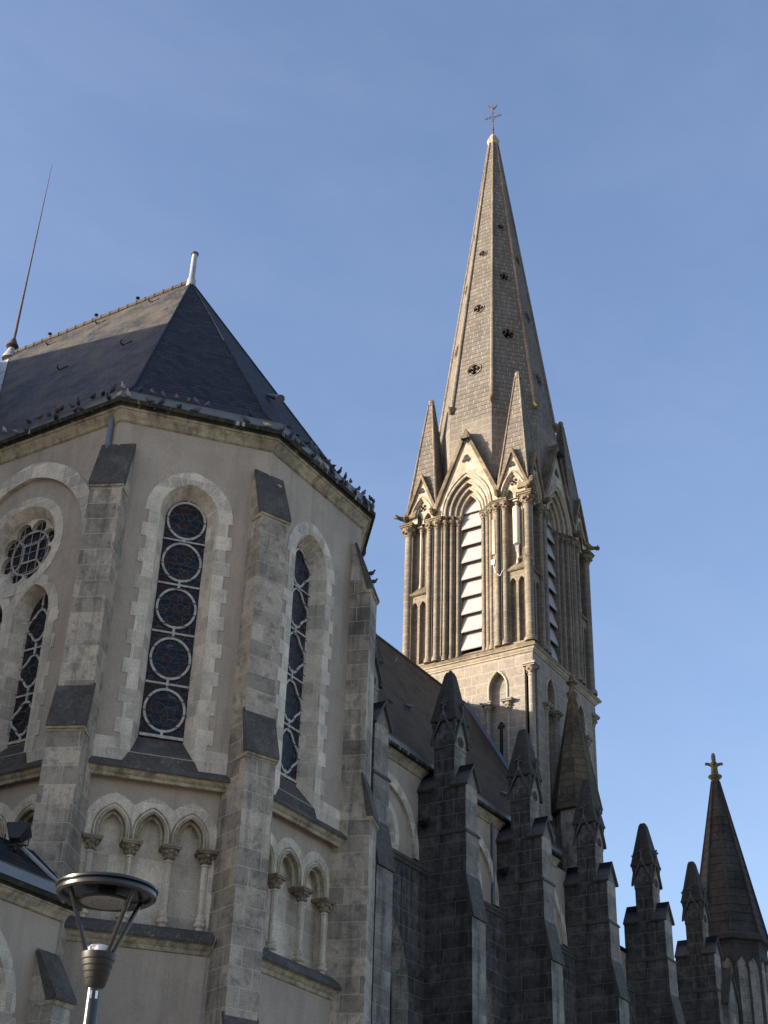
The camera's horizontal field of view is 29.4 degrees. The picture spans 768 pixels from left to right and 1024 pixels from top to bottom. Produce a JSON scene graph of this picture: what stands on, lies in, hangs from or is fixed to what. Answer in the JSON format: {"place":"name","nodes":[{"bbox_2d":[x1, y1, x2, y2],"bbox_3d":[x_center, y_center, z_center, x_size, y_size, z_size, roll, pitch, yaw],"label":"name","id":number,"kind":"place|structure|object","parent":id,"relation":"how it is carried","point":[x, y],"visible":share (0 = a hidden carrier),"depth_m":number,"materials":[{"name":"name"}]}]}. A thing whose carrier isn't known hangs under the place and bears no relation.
{"place":"outdoors","nodes":[
{"label":"outdoors","id":0,"kind":"place"},
{"bbox_2d":[0,359,7,390],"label":"church choir","id":1,"kind":"structure","parent":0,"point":[3,365],"depth_m":51.83,"materials":[{"name":"paint"}]},
{"bbox_2d":[0,0,767,960],"label":"sky","id":2,"kind":"structure","parent":0,"point":[322,162],"materials":[{"name":"blue"}]},
{"label":"ground","id":3,"kind":"structure","parent":0,"visible":0},
{"bbox_2d":[0,837,82,1023],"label":"side chapel","id":4,"kind":"structure","parent":3,"relation":"on","point":[35,984],"depth_m":30.06,"materials":[{"name":"paint"}]},
{"bbox_2d":[0,930,15,1023],"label":"window","id":5,"kind":"structure","parent":4,"relation":"in","point":[7,973],"depth_m":29.49,"materials":[{"name":"beige stone"}]},
{"bbox_2d":[4,822,31,850],"bbox_3d":[-7.921,7.038,31.680,0.563,0.614,0.423,0,-32,3],"label":"floodlight","id":6,"kind":"object","parent":4,"relation":"on","point":[19,832],"visible":1,"depth_m":31.60,"materials":[{"name":"metal"}]},
{"bbox_2d":[55,871,158,1023],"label":"street lamp","id":7,"kind":"object","parent":3,"relation":"on","point":[123,894],"visible":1,"depth_m":9.70,"materials":[{"name":"grey metal"}]},
{"bbox_2d":[0,251,379,1023],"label":"church transept","id":8,"kind":"structure","parent":3,"relation":"on","point":[200,587],"depth_m":37.29,"materials":[{"name":"stone"}]},
{"bbox_2d":[0,597,9,654],"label":"window","id":9,"kind":"structure","parent":8,"relation":"in","point":[4,602],"depth_m":38.07,"materials":[{"name":"grey stone"}]},
{"bbox_2d":[2,166,51,359],"bbox_3d":[-13.593,-9.778,56.363,0.600,9.800,0.600,-16,-36,27],"label":"lightning rod","id":10,"kind":"object","parent":8,"relation":"on","point":[11,345],"visible":0.91,"depth_m":54.66,"materials":[{"name":"metal"}]},
{"bbox_2d":[0,574,58,768],"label":"window","id":11,"kind":"structure","parent":8,"relation":"in","point":[28,639],"depth_m":37.00,"materials":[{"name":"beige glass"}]},
{"bbox_2d":[0,497,63,597],"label":"rose window","id":12,"kind":"structure","parent":8,"relation":"in","point":[31,533],"depth_m":39.38,"materials":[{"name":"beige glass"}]},
{"bbox_2d":[35,413,42,419],"bbox_3d":[-9.595,-2.667,40.787,0.232,0.266,0.119,16,-34,-21],"label":"pigeon","id":13,"kind":"object","parent":8,"relation":"on","point":[39,416],"visible":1,"depth_m":40.75,"materials":[{"name":"ceramic"}]},
{"bbox_2d":[46,408,50,416],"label":"pigeon","id":14,"kind":"object","parent":8,"relation":"on","point":[48,412],"visible":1,"depth_m":40.61,"materials":[{"name":"ceramic"}]},
{"bbox_2d":[109,384,115,393],"bbox_3d":[-7.321,-3.324,39.592,0.236,0.271,0.121,-22,-39,33],"label":"pigeon","id":15,"kind":"object","parent":8,"relation":"on","point":[113,389],"visible":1,"depth_m":39.55,"materials":[{"name":"ceramic"}]},
{"bbox_2d":[126,388,130,397],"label":"pigeon","id":16,"kind":"object","parent":8,"relation":"on","point":[128,393],"visible":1,"depth_m":39.27,"materials":[{"name":"ceramic"}]},
{"bbox_2d":[137,384,143,392],"bbox_3d":[-6.584,-3.312,39.571,0.237,0.272,0.121,-18,-37,29],"label":"pigeon","id":17,"kind":"object","parent":8,"relation":"on","point":[140,388],"visible":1,"depth_m":39.53,"materials":[{"name":"ceramic"}]},
{"bbox_2d":[110,473,233,772],"bbox_3d":[-5.266,2.662,37.160,2.400,8.460,0.470,11,-33,-15],"label":"window","id":18,"kind":"structure","parent":8,"relation":"in","point":[167,693],"depth_m":37.04,"materials":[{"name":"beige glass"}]},
{"bbox_2d":[190,407,200,411],"bbox_3d":[-5.110,-2.791,39.789,0.310,0.175,0.141,6,-32,-6],"label":"pigeon","id":19,"kind":"object","parent":8,"relation":"on","point":[195,409],"visible":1,"depth_m":39.73,"materials":[{"name":"ceramic"}]},
{"bbox_2d":[194,397,200,405],"bbox_3d":[-5.103,-3.016,39.953,0.224,0.257,0.115,8,-32,-9],"label":"pigeon","id":20,"kind":"object","parent":8,"relation":"on","point":[196,401],"visible":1,"depth_m":39.91,"materials":[{"name":"ceramic"}]},
{"bbox_2d":[200,936,215,1023],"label":"lightning cable","id":21,"kind":"object","parent":8,"relation":"attached to","point":[204,979],"visible":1,"depth_m":32.69,"materials":[{"name":"metal"}]},
{"bbox_2d":[243,415,250,422],"bbox_3d":[-3.748,-2.527,40.168,0.110,0.204,0.290,-26,-41,38],"label":"pigeon","id":22,"kind":"object","parent":8,"relation":"on","point":[246,419],"visible":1,"depth_m":40.12,"materials":[{"name":"ceramic"}]},
{"bbox_2d":[263,422,272,426],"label":"pigeon","id":23,"kind":"object","parent":8,"relation":"on","point":[266,424],"visible":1,"depth_m":40.24,"materials":[{"name":"ceramic"}]},
{"bbox_2d":[274,522,334,820],"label":"window","id":24,"kind":"structure","parent":8,"relation":"in","point":[302,703],"depth_m":39.33,"materials":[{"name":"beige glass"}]},
{"bbox_2d":[319,450,324,459],"bbox_3d":[-1.777,-1.638,42.022,0.239,0.274,0.122,24,-38,-32],"label":"pigeon","id":25,"kind":"object","parent":8,"relation":"on","point":[321,454],"visible":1,"depth_m":41.98,"materials":[{"name":"ceramic"}]},
{"bbox_2d":[330,466,335,475],"bbox_3d":[-1.480,-1.183,42.281,0.117,0.261,0.228,-23,-40,35],"label":"pigeon","id":26,"kind":"object","parent":8,"relation":"on","point":[332,471],"visible":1,"depth_m":42.24,"materials":[{"name":"ceramic"}]},
{"bbox_2d":[1,634,740,1023],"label":"church nave","id":27,"kind":"structure","parent":3,"relation":"on","point":[463,932],"depth_m":63.06,"materials":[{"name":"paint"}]},
{"bbox_2d":[388,800,398,849],"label":"window","id":28,"kind":"structure","parent":27,"relation":"in","point":[393,826],"depth_m":57.95,"materials":[{"name":"stone"}]},
{"bbox_2d":[389,915,407,1023],"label":"window","id":29,"kind":"structure","parent":27,"relation":"in","point":[399,976],"depth_m":54.97,"materials":[{"name":"grey stone"}]},
{"bbox_2d":[418,816,429,830],"bbox_3d":[1.650,12.611,59.268,0.359,0.554,0.476,20,-36,-26],"label":"floodlight","id":30,"kind":"object","parent":27,"relation":"attached to","point":[425,822],"visible":1,"depth_m":59.20,"materials":[{"name":"metal"}]},
{"bbox_2d":[486,979,493,1023],"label":"window","id":31,"kind":"structure","parent":27,"relation":"in","point":[489,1009],"depth_m":60.18,"materials":[{"name":"grey glass"}]},
{"bbox_2d":[498,866,508,878],"bbox_3d":[5.258,15.811,64.272,0.359,0.554,0.476,20,-36,-26],"label":"floodlight","id":32,"kind":"object","parent":27,"relation":"attached to","point":[504,871],"visible":1,"depth_m":64.21,"materials":[{"name":"metal"}]},
{"bbox_2d":[394,134,601,866],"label":"bell tower","id":33,"kind":"structure","parent":3,"relation":"on","point":[497,408],"depth_m":86.01,"materials":[{"name":"stone"}]},
{"bbox_2d":[431,526,433,662],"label":"conduit","id":34,"kind":"object","parent":33,"relation":"attached to","point":[432,593],"visible":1,"depth_m":84.23,"materials":[{"name":"metal"}]},
{"bbox_2d":[461,435,468,442],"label":"floodlight","id":35,"kind":"object","parent":33,"relation":"attached to","point":[464,438],"visible":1,"depth_m":88.12,"materials":[{"name":"metal"}]},
{"bbox_2d":[485,105,500,133],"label":"weathervane","id":36,"kind":"object","parent":33,"relation":"on","point":[493,108],"visible":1,"depth_m":107.64,"materials":[{"name":"metal"}]},
{"bbox_2d":[491,519,503,575],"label":"strip antenna","id":37,"kind":"object","parent":33,"relation":"attached to","point":[493,542],"visible":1,"depth_m":83.48,"materials":[{"name":"plastic"}]},
{"bbox_2d":[500,506,502,645],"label":"conduit","id":38,"kind":"object","parent":33,"relation":"attached to","point":[501,573],"visible":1,"depth_m":82.21,"materials":[{"name":"metal"}]},
{"bbox_2d":[513,506,522,557],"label":"panel antenna","id":39,"kind":"object","parent":33,"relation":"attached to","point":[516,525],"visible":1,"depth_m":82.84,"materials":[{"name":"metal"}]},
{"bbox_2d":[519,553,547,584],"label":"antenna cable","id":40,"kind":"object","parent":33,"relation":"attached to","point":[535,563],"visible":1,"depth_m":81.83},
{"bbox_2d":[557,450,563,459],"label":"floodlight","id":41,"kind":"object","parent":33,"relation":"attached to","point":[559,454],"visible":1,"depth_m":89.17,"materials":[{"name":"metal"}]},
{"bbox_2d":[551,675,602,872],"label":"stair turret","id":42,"kind":"object","parent":3,"relation":"on","point":[574,768],"visible":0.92,"depth_m":76.26,"materials":[{"name":"stone"}]},
{"bbox_2d":[699,753,767,1023],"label":"corner turret","id":43,"kind":"object","parent":3,"relation":"on","point":[737,927],"visible":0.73,"depth_m":83.39,"materials":[{"name":"grey stone"}]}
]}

